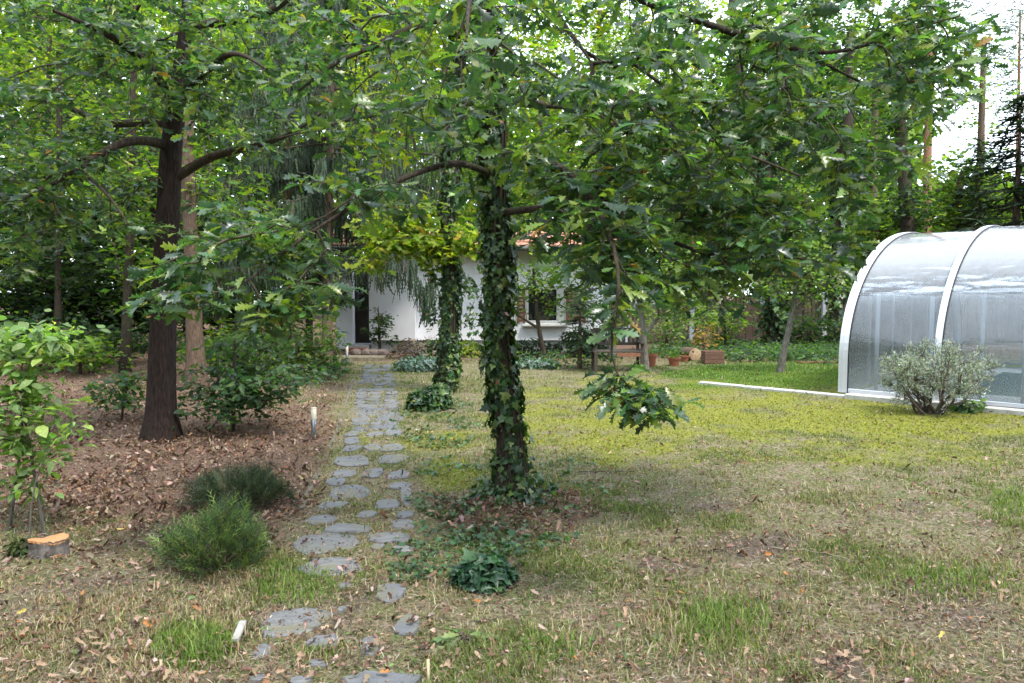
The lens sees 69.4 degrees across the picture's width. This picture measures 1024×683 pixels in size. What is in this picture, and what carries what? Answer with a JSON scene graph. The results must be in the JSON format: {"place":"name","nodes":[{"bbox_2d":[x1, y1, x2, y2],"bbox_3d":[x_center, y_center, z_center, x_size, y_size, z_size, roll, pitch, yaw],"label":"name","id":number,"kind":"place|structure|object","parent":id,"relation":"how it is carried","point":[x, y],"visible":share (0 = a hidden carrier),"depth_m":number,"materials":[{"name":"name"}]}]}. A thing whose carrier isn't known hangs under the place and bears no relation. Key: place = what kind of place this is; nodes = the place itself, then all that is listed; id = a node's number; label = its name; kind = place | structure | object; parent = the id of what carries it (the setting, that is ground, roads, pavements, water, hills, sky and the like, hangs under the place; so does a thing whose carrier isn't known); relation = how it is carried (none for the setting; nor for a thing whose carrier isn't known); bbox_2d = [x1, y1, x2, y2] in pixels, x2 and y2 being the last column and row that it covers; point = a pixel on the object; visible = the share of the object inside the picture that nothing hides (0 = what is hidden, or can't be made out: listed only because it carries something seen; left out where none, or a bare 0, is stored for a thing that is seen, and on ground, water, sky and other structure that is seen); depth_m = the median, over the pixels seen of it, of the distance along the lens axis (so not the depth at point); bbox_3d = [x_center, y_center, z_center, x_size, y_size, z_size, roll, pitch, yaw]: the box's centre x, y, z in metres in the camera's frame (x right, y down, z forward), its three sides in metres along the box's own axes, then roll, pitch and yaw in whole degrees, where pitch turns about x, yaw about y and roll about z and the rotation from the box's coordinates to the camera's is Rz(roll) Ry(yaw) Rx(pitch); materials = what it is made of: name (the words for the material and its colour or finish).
{"place":"outdoors","nodes":[
{"label":"outdoors","id":0,"kind":"place"},
{"bbox_2d":[0,296,1023,682],"bbox_3d":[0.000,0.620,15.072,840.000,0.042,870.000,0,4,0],"label":"ground","id":1,"kind":"structure","parent":0,"point":[792,466],"depth_m":5.27,"materials":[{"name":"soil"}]},
{"bbox_2d":[2,537,38,558],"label":"moss clump","id":2,"kind":"object","parent":1,"relation":"on","point":[16,548],"visible":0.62,"depth_m":4.49,"materials":[{"name":"green plant"}]},
{"bbox_2d":[27,533,70,559],"bbox_3d":[-2.829,1.286,4.535,0.242,0.186,0.181,0,4,0],"label":"tree stump","id":3,"kind":"object","parent":1,"relation":"on","point":[57,544],"visible":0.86,"depth_m":4.49,"materials":[{"name":"grey wood"}]},
{"bbox_2d":[0,307,107,369],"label":"broadleaf shrub","id":4,"kind":"object","parent":1,"relation":"on","point":[73,320],"visible":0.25,"depth_m":15.07,"materials":[{"name":"green plant"}]},
{"bbox_2d":[0,309,110,538],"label":"beech sapling","id":5,"kind":"object","parent":1,"relation":"on","point":[18,448],"visible":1,"depth_m":4.83,"materials":[{"name":"green plant"}]},
{"bbox_2d":[0,159,111,354],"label":"broadleaf tree","id":6,"kind":"object","parent":1,"relation":"on","point":[23,299],"visible":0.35,"depth_m":18.16,"materials":[{"name":"green plant"}]},
{"bbox_2d":[0,0,119,334],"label":"oak tree","id":7,"kind":"object","parent":1,"relation":"on","point":[57,273],"visible":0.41,"depth_m":16.47,"materials":[{"name":"green plant"}]},
{"bbox_2d":[0,176,154,348],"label":"broadleaf tree","id":8,"kind":"object","parent":1,"relation":"on","point":[97,293],"visible":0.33,"depth_m":19.56,"materials":[{"name":"green plant"}]},
{"bbox_2d":[26,330,142,373],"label":"broadleaf shrub","id":9,"kind":"object","parent":1,"relation":"on","point":[79,361],"visible":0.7,"depth_m":14.38,"materials":[{"name":"green plant"}]},
{"bbox_2d":[0,0,178,328],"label":"broadleaf tree","id":10,"kind":"object","parent":1,"relation":"on","point":[34,74],"visible":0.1,"depth_m":25.23,"materials":[{"name":"green plant"}]},
{"bbox_2d":[47,314,148,367],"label":"broadleaf shrub","id":11,"kind":"object","parent":1,"relation":"on","point":[112,335],"visible":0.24,"depth_m":16.52,"materials":[{"name":"green plant"}]},
{"bbox_2d":[0,0,200,372],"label":"oak tree","id":12,"kind":"object","parent":1,"relation":"on","point":[129,255],"visible":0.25,"depth_m":14.88,"materials":[{"name":"green plant"}]},
{"bbox_2d":[79,366,146,420],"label":"oak sapling","id":13,"kind":"object","parent":1,"relation":"on","point":[125,383],"visible":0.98,"depth_m":9.18,"materials":[{"name":"green plant"}]},
{"bbox_2d":[28,69,212,352],"bbox_3d":[-10.498,-3.472,20.792,4.713,8.732,4.220,-4,5,-44],"label":"broadleaf tree","id":14,"kind":"object","parent":1,"relation":"on","point":[140,162],"visible":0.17,"depth_m":20.27,"materials":[{"name":"green plant"}]},
{"bbox_2d":[110,329,203,361],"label":"broadleaf shrub","id":15,"kind":"object","parent":1,"relation":"on","point":[182,344],"visible":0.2,"depth_m":17.35,"materials":[{"name":"green plant"}]},
{"bbox_2d":[62,0,295,388],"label":"oak tree","id":16,"kind":"object","parent":1,"relation":"on","point":[194,332],"visible":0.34,"depth_m":12.47,"materials":[{"name":"green plant"}]},
{"bbox_2d":[0,0,361,442],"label":"oak tree","id":17,"kind":"object","parent":1,"relation":"on","point":[138,46],"visible":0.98,"depth_m":7.24,"materials":[{"name":"green plant"}]},
{"bbox_2d":[78,0,299,333],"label":"broadleaf tree","id":18,"kind":"object","parent":1,"relation":"on","point":[199,123],"visible":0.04,"depth_m":26.15,"materials":[{"name":"green plant"}]},
{"bbox_2d":[141,486,277,580],"bbox_3d":[-1.732,1.107,4.359,0.783,0.543,0.709,2,4,28],"label":"juniper bush","id":19,"kind":"object","parent":1,"relation":"on","point":[231,530],"visible":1,"depth_m":4.24,"materials":[{"name":"green plant"}]},
{"bbox_2d":[176,331,276,372],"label":"broadleaf shrub","id":20,"kind":"object","parent":1,"relation":"on","point":[223,357],"visible":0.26,"depth_m":14.55,"materials":[{"name":"green plant"}]},
{"bbox_2d":[202,316,263,347],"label":"broadleaf shrub","id":21,"kind":"object","parent":1,"relation":"on","point":[221,329],"visible":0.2,"depth_m":18.09,"materials":[{"name":"green plant"}]},
{"bbox_2d":[172,458,304,513],"bbox_3d":[-2.030,1.066,5.571,1.000,0.408,0.809,0,4,0],"label":"juniper bush","id":22,"kind":"object","parent":1,"relation":"on","point":[258,481],"visible":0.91,"depth_m":5.46,"materials":[{"name":"green plant"}]},
{"bbox_2d":[232,620,246,641],"bbox_3d":[-1.277,1.355,3.462,0.035,0.036,0.159,0,4,-7],"label":"wood offcut","id":23,"kind":"object","parent":1,"relation":"on","point":[240,628],"visible":0.9,"depth_m":3.45,"materials":[{"name":"white wood"}]},
{"bbox_2d":[172,320,327,432],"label":"beech sapling","id":24,"kind":"object","parent":1,"relation":"on","point":[240,385],"visible":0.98,"depth_m":8.38,"materials":[{"name":"green plant"}]},
{"bbox_2d":[178,73,325,336],"bbox_3d":[-7.957,-3.570,21.744,4.757,9.005,4.683,0,4,0],"label":"broadleaf tree","id":25,"kind":"object","parent":1,"relation":"on","point":[207,318],"visible":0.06,"depth_m":21.33,"materials":[{"name":"green plant"}]},
{"bbox_2d":[204,0,325,333],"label":"oak tree","id":26,"kind":"object","parent":1,"relation":"on","point":[236,104],"visible":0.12,"depth_m":18.85,"materials":[{"name":"green plant"}]},
{"bbox_2d":[226,317,313,345],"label":"broadleaf shrub","id":27,"kind":"object","parent":1,"relation":"on","point":[284,330],"visible":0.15,"depth_m":18.52,"materials":[{"name":"green plant"}]},
{"bbox_2d":[223,0,371,336],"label":"broadleaf tree","id":28,"kind":"object","parent":1,"relation":"on","point":[299,118],"visible":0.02,"depth_m":26.22,"materials":[{"name":"green plant"}]},
{"bbox_2d":[244,307,351,374],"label":"shrub","id":29,"kind":"object","parent":1,"relation":"on","point":[309,352],"visible":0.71,"depth_m":14.25,"materials":[{"name":"green plant"}]},
{"bbox_2d":[309,407,318,439],"bbox_3d":[-2.179,0.908,8.136,0.099,0.368,0.097,0,4,0],"label":"path light","id":30,"kind":"object","parent":1,"relation":"on","point":[313,423],"visible":0.82,"depth_m":8.11,"materials":[{"name":"metal"}]},
{"bbox_2d":[260,6,375,350],"bbox_3d":[-5.457,-4.977,21.534,3.817,10.870,3.984,2,4,32],"label":"oak tree","id":31,"kind":"object","parent":1,"relation":"on","point":[307,315],"visible":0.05,"depth_m":20.49,"materials":[{"name":"green plant"}]},
{"bbox_2d":[197,0,442,356],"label":"spruce tree","id":32,"kind":"object","parent":1,"relation":"on","point":[308,205],"visible":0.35,"depth_m":17.28,"materials":[{"name":"green plant"}]},
{"bbox_2d":[298,378,353,509],"bbox_3d":[-2.250,1.011,9.694,0.106,0.100,8.504,-1,4,-10],"label":"path edging","id":33,"kind":"object","parent":1,"relation":"on","point":[302,506],"visible":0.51,"depth_m":7.63,"materials":[{"name":"metal"}]},
{"bbox_2d":[248,364,421,682],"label":"path","id":34,"kind":"structure","parent":1,"relation":"on","point":[402,626],"depth_m":4.84,"materials":[{"name":"stone"}]},
{"bbox_2d":[331,355,385,361],"bbox_3d":[-3.659,0.406,17.664,1.233,0.120,0.500,0,4,0],"label":"garden step","id":35,"kind":"object","parent":1,"relation":"on","point":[366,357],"visible":0.54,"depth_m":17.42,"materials":[{"name":"stone"}]},
{"bbox_2d":[359,306,398,348],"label":"broadleaf shrub","id":36,"kind":"object","parent":1,"relation":"on","point":[381,321],"visible":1,"depth_m":18.98,"materials":[{"name":"green plant"}]},
{"bbox_2d":[318,1,440,226],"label":"broadleaf tree","id":37,"kind":"object","parent":1,"relation":"on","point":[337,203],"visible":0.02,"depth_m":32.31,"materials":[{"name":"green plant"}]},
{"bbox_2d":[388,351,437,372],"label":"ground shrub","id":38,"kind":"object","parent":1,"relation":"on","point":[419,362],"visible":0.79,"depth_m":15.16,"materials":[{"name":"green plant"}]},
{"bbox_2d":[388,336,437,358],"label":"dry shrub","id":39,"kind":"object","parent":1,"relation":"on","point":[418,346],"visible":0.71,"depth_m":18.07,"materials":[{"name":"brown plant"}]},
{"bbox_2d":[404,383,455,411],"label":"ivy bush","id":40,"kind":"object","parent":1,"relation":"on","point":[435,396],"visible":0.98,"depth_m":10.02,"materials":[{"name":"green plant"}]},
{"bbox_2d":[312,0,567,393],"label":"oak tree","id":41,"kind":"object","parent":1,"relation":"on","point":[410,239],"visible":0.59,"depth_m":11.54,"materials":[{"name":"green plant"}]},
{"bbox_2d":[418,21,479,394],"bbox_3d":[-1.013,-2.074,11.762,1.038,5.951,0.590,0,4,0],"label":"climbing ivy","id":42,"kind":"object","parent":41,"relation":"attached to","point":[443,343],"visible":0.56,"depth_m":11.75,"materials":[{"name":"green plant"}]},
{"bbox_2d":[372,0,538,230],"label":"broadleaf tree","id":43,"kind":"object","parent":1,"relation":"on","point":[473,202],"visible":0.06,"depth_m":30.26,"materials":[{"name":"green plant"}]},
{"bbox_2d":[430,627,500,649],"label":"weed","id":44,"kind":"object","parent":1,"relation":"on","point":[449,635],"visible":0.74,"depth_m":3.39,"materials":[{"name":"green plant"}]},
{"bbox_2d":[459,339,480,357],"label":"ground shrub","id":45,"kind":"object","parent":1,"relation":"on","point":[467,351],"visible":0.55,"depth_m":18.61,"materials":[{"name":"green plant"}]},
{"bbox_2d":[333,231,624,352],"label":"house","id":46,"kind":"structure","parent":1,"relation":"on","point":[353,319],"depth_m":19.91,"materials":[{"name":"white paint"}]},
{"bbox_2d":[354,274,370,342],"bbox_3d":[-4.212,-0.911,21.097,0.800,2.000,0.066,0,4,0],"label":"door","id":47,"kind":"structure","parent":46,"relation":"in","point":[361,313],"depth_m":21.08,"materials":[{"name":"black glass"}]},
{"bbox_2d":[522,287,567,326],"bbox_3d":[0.884,-0.937,19.856,1.222,1.058,0.270,0,4,0],"label":"window","id":48,"kind":"structure","parent":46,"relation":"in","point":[529,305],"depth_m":19.93,"materials":[{"name":"glass"}]},
{"bbox_2d":[442,547,519,596],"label":"ivy bush","id":49,"kind":"object","parent":1,"relation":"on","point":[485,572],"visible":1,"depth_m":4.02,"materials":[{"name":"green plant"}]},
{"bbox_2d":[383,398,615,595],"bbox_3d":[-0.313,1.082,7.696,1.945,0.149,7.606,-1,4,-9],"label":"ivy ground cover","id":50,"kind":"object","parent":1,"relation":"on","point":[509,542],"visible":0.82,"depth_m":4.89,"materials":[{"name":"green plant"}]},
{"bbox_2d":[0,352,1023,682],"bbox_3d":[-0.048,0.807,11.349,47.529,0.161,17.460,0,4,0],"label":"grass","id":51,"kind":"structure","parent":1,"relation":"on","point":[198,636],"depth_m":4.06,"materials":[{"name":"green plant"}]},
{"bbox_2d":[0,347,1023,682],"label":"leaf litter","id":52,"kind":"object","parent":1,"relation":"on","point":[72,497],"visible":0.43,"depth_m":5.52,"materials":[{"name":"brown plant"}]},
{"bbox_2d":[0,0,1023,326],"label":"wood","id":53,"kind":"object","parent":1,"relation":"on","point":[580,148],"visible":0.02,"depth_m":41.52,"materials":[{"name":"green plant"}]},
{"bbox_2d":[51,427,1021,682],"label":"lawn weeds","id":54,"kind":"object","parent":1,"relation":"on","point":[429,630],"visible":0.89,"depth_m":3.78,"materials":[{"name":"green plant"}]},
{"bbox_2d":[516,337,560,357],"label":"ground shrub","id":55,"kind":"object","parent":1,"relation":"on","point":[528,347],"visible":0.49,"depth_m":18.67,"materials":[{"name":"green plant"}]},
{"bbox_2d":[515,355,561,369],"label":"ground shrub","id":56,"kind":"object","parent":1,"relation":"on","point":[530,362],"visible":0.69,"depth_m":15.64,"materials":[{"name":"green plant"}]},
{"bbox_2d":[463,29,618,230],"bbox_3d":[0.784,-5.610,27.767,7.190,11.336,7.194,0,4,0],"label":"broadleaf tree","id":57,"kind":"object","parent":1,"relation":"on","point":[538,128],"visible":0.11,"depth_m":26.23,"materials":[{"name":"green plant"}]},
{"bbox_2d":[248,334,839,383],"bbox_3d":[3.703,0.297,18.551,19.827,0.497,6.694,-2,4,-27],"label":"border ground cover","id":58,"kind":"object","parent":1,"relation":"on","point":[815,349],"visible":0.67,"depth_m":17.84,"materials":[{"name":"green plant"}]},
{"bbox_2d":[511,249,609,356],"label":"fruit tree","id":59,"kind":"object","parent":1,"relation":"on","point":[535,288],"visible":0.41,"depth_m":18.05,"materials":[{"name":"green plant"}]},
{"bbox_2d":[114,0,1012,499],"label":"oak tree","id":60,"kind":"object","parent":1,"relation":"on","point":[618,228],"visible":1,"depth_m":4.26,"materials":[{"name":"green plant"}]},
{"bbox_2d":[463,8,563,507],"bbox_3d":[0.024,-0.624,5.686,0.790,3.800,0.698,0,4,0],"label":"climbing ivy","id":61,"kind":"object","parent":60,"relation":"attached to","point":[490,322],"visible":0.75,"depth_m":5.63,"materials":[{"name":"green plant"}]},
{"bbox_2d":[551,290,608,368],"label":"young fir","id":62,"kind":"object","parent":1,"relation":"on","point":[579,335],"visible":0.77,"depth_m":15.58,"materials":[{"name":"green plant"}]},
{"bbox_2d":[554,324,607,357],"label":"ground shrub","id":63,"kind":"object","parent":1,"relation":"on","point":[570,348],"visible":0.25,"depth_m":18.61,"materials":[{"name":"green plant"}]},
{"bbox_2d":[579,243,647,359],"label":"elder tree","id":64,"kind":"object","parent":1,"relation":"on","point":[616,326],"visible":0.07,"depth_m":17.98,"materials":[{"name":"green plant"}]},
{"bbox_2d":[591,328,644,372],"bbox_3d":[2.154,0.188,15.179,1.053,0.917,0.676,0,4,0],"label":"garden bench","id":65,"kind":"object","parent":1,"relation":"on","point":[637,352],"visible":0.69,"depth_m":15.03,"materials":[{"name":"brown wood"}]},
{"bbox_2d":[496,0,748,208],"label":"broadleaf tree","id":66,"kind":"object","parent":1,"relation":"on","point":[602,28],"visible":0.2,"depth_m":28.97,"materials":[{"name":"green plant"}]},
{"bbox_2d":[545,13,706,327],"bbox_3d":[4.178,-5.689,26.707,6.091,11.628,4.377,0,4,0],"label":"broadleaf tree","id":67,"kind":"object","parent":1,"relation":"on","point":[620,72],"visible":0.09,"depth_m":25.89,"materials":[{"name":"green plant"}]},
{"bbox_2d":[633,304,706,351],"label":"broadleaf shrub","id":68,"kind":"object","parent":1,"relation":"on","point":[666,327],"visible":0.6,"depth_m":20.35,"materials":[{"name":"green plant"}]},
{"bbox_2d":[625,241,726,371],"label":"fruit tree","id":69,"kind":"object","parent":1,"relation":"on","point":[643,337],"visible":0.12,"depth_m":14.95,"materials":[{"name":"green plant"}]},
{"bbox_2d":[331,383,1023,490],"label":"moss","id":70,"kind":"object","parent":1,"relation":"on","point":[853,460],"visible":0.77,"depth_m":8.55,"materials":[{"name":"green plant"}]},
{"bbox_2d":[680,347,700,359],"bbox_3d":[4.280,0.292,17.740,0.310,0.315,0.523,-1,4,-12],"label":"log","id":71,"kind":"object","parent":1,"relation":"on","point":[696,355],"visible":0.84,"depth_m":17.52,"materials":[{"name":"beige wood"}]},
{"bbox_2d":[688,322,723,349],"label":"broadleaf shrub","id":72,"kind":"object","parent":1,"relation":"on","point":[701,334],"visible":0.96,"depth_m":19.05,"materials":[{"name":"yellow plant"}]},
{"bbox_2d":[639,47,774,325],"bbox_3d":[6.976,-4.969,25.776,5.452,10.180,4.552,0,4,0],"label":"broadleaf tree","id":73,"kind":"object","parent":1,"relation":"on","point":[704,240],"visible":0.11,"depth_m":25.28,"materials":[{"name":"green plant"}]},
{"bbox_2d":[701,350,723,363],"bbox_3d":[4.602,0.351,16.967,0.442,0.280,0.345,0,4,0],"label":"planter box","id":74,"kind":"object","parent":1,"relation":"on","point":[712,356],"visible":0.99,"depth_m":16.80,"materials":[{"name":"brown wood"}]},
{"bbox_2d":[587,0,862,301],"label":"broadleaf tree","id":75,"kind":"object","parent":1,"relation":"on","point":[723,3],"visible":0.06,"depth_m":33.18,"materials":[{"name":"green plant"}]},
{"bbox_2d":[691,296,761,347],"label":"broadleaf shrub","id":76,"kind":"object","parent":1,"relation":"on","point":[724,327],"visible":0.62,"depth_m":20.34,"materials":[{"name":"green plant"}]},
{"bbox_2d":[665,0,824,344],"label":"oak tree","id":77,"kind":"object","parent":1,"relation":"on","point":[769,318],"visible":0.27,"depth_m":21.31,"materials":[{"name":"green plant"}]},
{"bbox_2d":[749,137,799,347],"bbox_3d":[7.406,-2.974,21.241,2.058,6.647,1.499,-2,4,-28],"label":"climbing ivy","id":78,"kind":"object","parent":77,"relation":"attached to","point":[781,322],"visible":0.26,"depth_m":21.17,"materials":[{"name":"green plant"}]},
{"bbox_2d":[731,305,766,344],"bbox_3d":[7.334,-0.510,22.870,1.085,1.260,0.035,0,4,0],"label":"board panel","id":79,"kind":"object","parent":1,"relation":"on","point":[750,329],"visible":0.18,"depth_m":22.86,"materials":[{"name":"brown wood"}]},
{"bbox_2d":[725,225,854,372],"bbox_3d":[5.727,-0.841,15.039,2.184,3.191,2.014,3,5,40],"label":"fruit tree","id":80,"kind":"object","parent":1,"relation":"on","point":[781,364],"visible":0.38,"depth_m":14.88,"materials":[{"name":"green plant"}]},
{"bbox_2d":[736,169,877,334],"bbox_3d":[9.800,-2.906,25.458,4.786,6.034,3.645,0,4,0],"label":"broadleaf tree","id":81,"kind":"object","parent":1,"relation":"on","point":[803,203],"visible":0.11,"depth_m":24.85,"materials":[{"name":"green plant"}]},
{"bbox_2d":[718,0,900,342],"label":"oak tree","id":82,"kind":"object","parent":1,"relation":"on","point":[848,120],"visible":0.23,"depth_m":21.86,"materials":[{"name":"green plant"}]},
{"bbox_2d":[821,182,854,346],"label":"climbing ivy","id":83,"kind":"object","parent":82,"relation":"attached to","point":[842,220],"visible":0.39,"depth_m":21.76,"materials":[{"name":"green plant"}]},
{"bbox_2d":[779,307,843,344],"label":"broadleaf shrub","id":84,"kind":"object","parent":1,"relation":"on","point":[819,324],"visible":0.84,"depth_m":20.77,"materials":[{"name":"green plant"}]},
{"bbox_2d":[617,292,1023,343],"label":"picket fence","id":85,"kind":"object","parent":1,"relation":"on","point":[993,339],"visible":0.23,"depth_m":23.21,"materials":[{"name":"brown wood"}]},
{"bbox_2d":[728,0,922,193],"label":"broadleaf tree","id":86,"kind":"object","parent":1,"relation":"on","point":[874,100],"visible":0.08,"depth_m":31.05,"materials":[{"name":"green plant"}]},
{"bbox_2d":[698,381,1023,415],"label":"concrete curb","id":87,"kind":"structure","parent":1,"relation":"on","point":[994,409],"depth_m":11.06,"materials":[{"name":"grey concrete"}]},
{"bbox_2d":[819,183,946,283],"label":"broadleaf tree","id":88,"kind":"object","parent":1,"relation":"on","point":[877,234],"visible":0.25,"depth_m":26.41,"materials":[{"name":"green plant"}]},
{"bbox_2d":[823,0,954,232],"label":"oak tree","id":89,"kind":"object","parent":1,"relation":"on","point":[907,211],"visible":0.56,"depth_m":24.09,"materials":[{"name":"green plant"}]},
{"bbox_2d":[872,336,1004,415],"bbox_3d":[5.668,0.467,9.791,1.722,1.077,1.160,0,4,0],"label":"lavender bush","id":90,"kind":"object","parent":1,"relation":"on","point":[942,372],"visible":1,"depth_m":9.71,"materials":[{"name":"green plant"}]},
{"bbox_2d":[863,364,1021,402],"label":"pool deck","id":91,"kind":"structure","parent":1,"relation":"on","point":[1006,369],"depth_m":12.06,"materials":[{"name":"grey concrete"}]},
{"bbox_2d":[838,225,1023,408],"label":"pool enclosure","id":92,"kind":"object","parent":91,"relation":"on","point":[907,287],"visible":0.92,"depth_m":11.64,"materials":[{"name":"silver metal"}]},
{"bbox_2d":[966,373,1021,396],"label":"pool water","id":93,"kind":"structure","parent":91,"relation":"in","point":[1005,384],"depth_m":12.53,"materials":[{"name":"teal liquid"}]},
{"bbox_2d":[883,0,1023,232],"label":"pine tree","id":94,"kind":"object","parent":1,"relation":"on","point":[927,154],"visible":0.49,"depth_m":33.30,"materials":[{"name":"green plant"}]},
{"bbox_2d":[947,398,987,413],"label":"weed","id":95,"kind":"object","parent":1,"relation":"on","point":[961,408],"visible":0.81,"depth_m":9.93,"materials":[{"name":"green plant"}]},
{"bbox_2d":[912,138,1023,335],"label":"broadleaf tree","id":96,"kind":"object","parent":1,"relation":"on","point":[949,218],"visible":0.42,"depth_m":27.50,"materials":[{"name":"green plant"}]},
{"bbox_2d":[942,136,1010,336],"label":"spruce tree","id":97,"kind":"object","parent":1,"relation":"on","point":[976,222],"visible":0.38,"depth_m":26.61,"materials":[{"name":"green plant"}]},
{"bbox_2d":[937,0,1022,325],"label":"broadleaf tree","id":98,"kind":"object","parent":1,"relation":"on","point":[981,126],"visible":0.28,"depth_m":36.22,"materials":[{"name":"green plant"}]},
{"bbox_2d":[950,89,1023,336],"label":"spruce tree","id":99,"kind":"object","parent":1,"relation":"on","point":[1016,203],"visible":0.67,"depth_m":23.72,"materials":[{"name":"green plant"}]},
{"bbox_2d":[964,0,1023,313],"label":"pine tree","id":100,"kind":"object","parent":1,"relation":"on","point":[1019,66],"visible":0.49,"depth_m":42.98,"materials":[{"name":"green plant"}]},
{"bbox_2d":[0,0,1023,295],"label":"sky","id":101,"kind":"structure","parent":0,"point":[940,144],"materials":[{"name":"white"}]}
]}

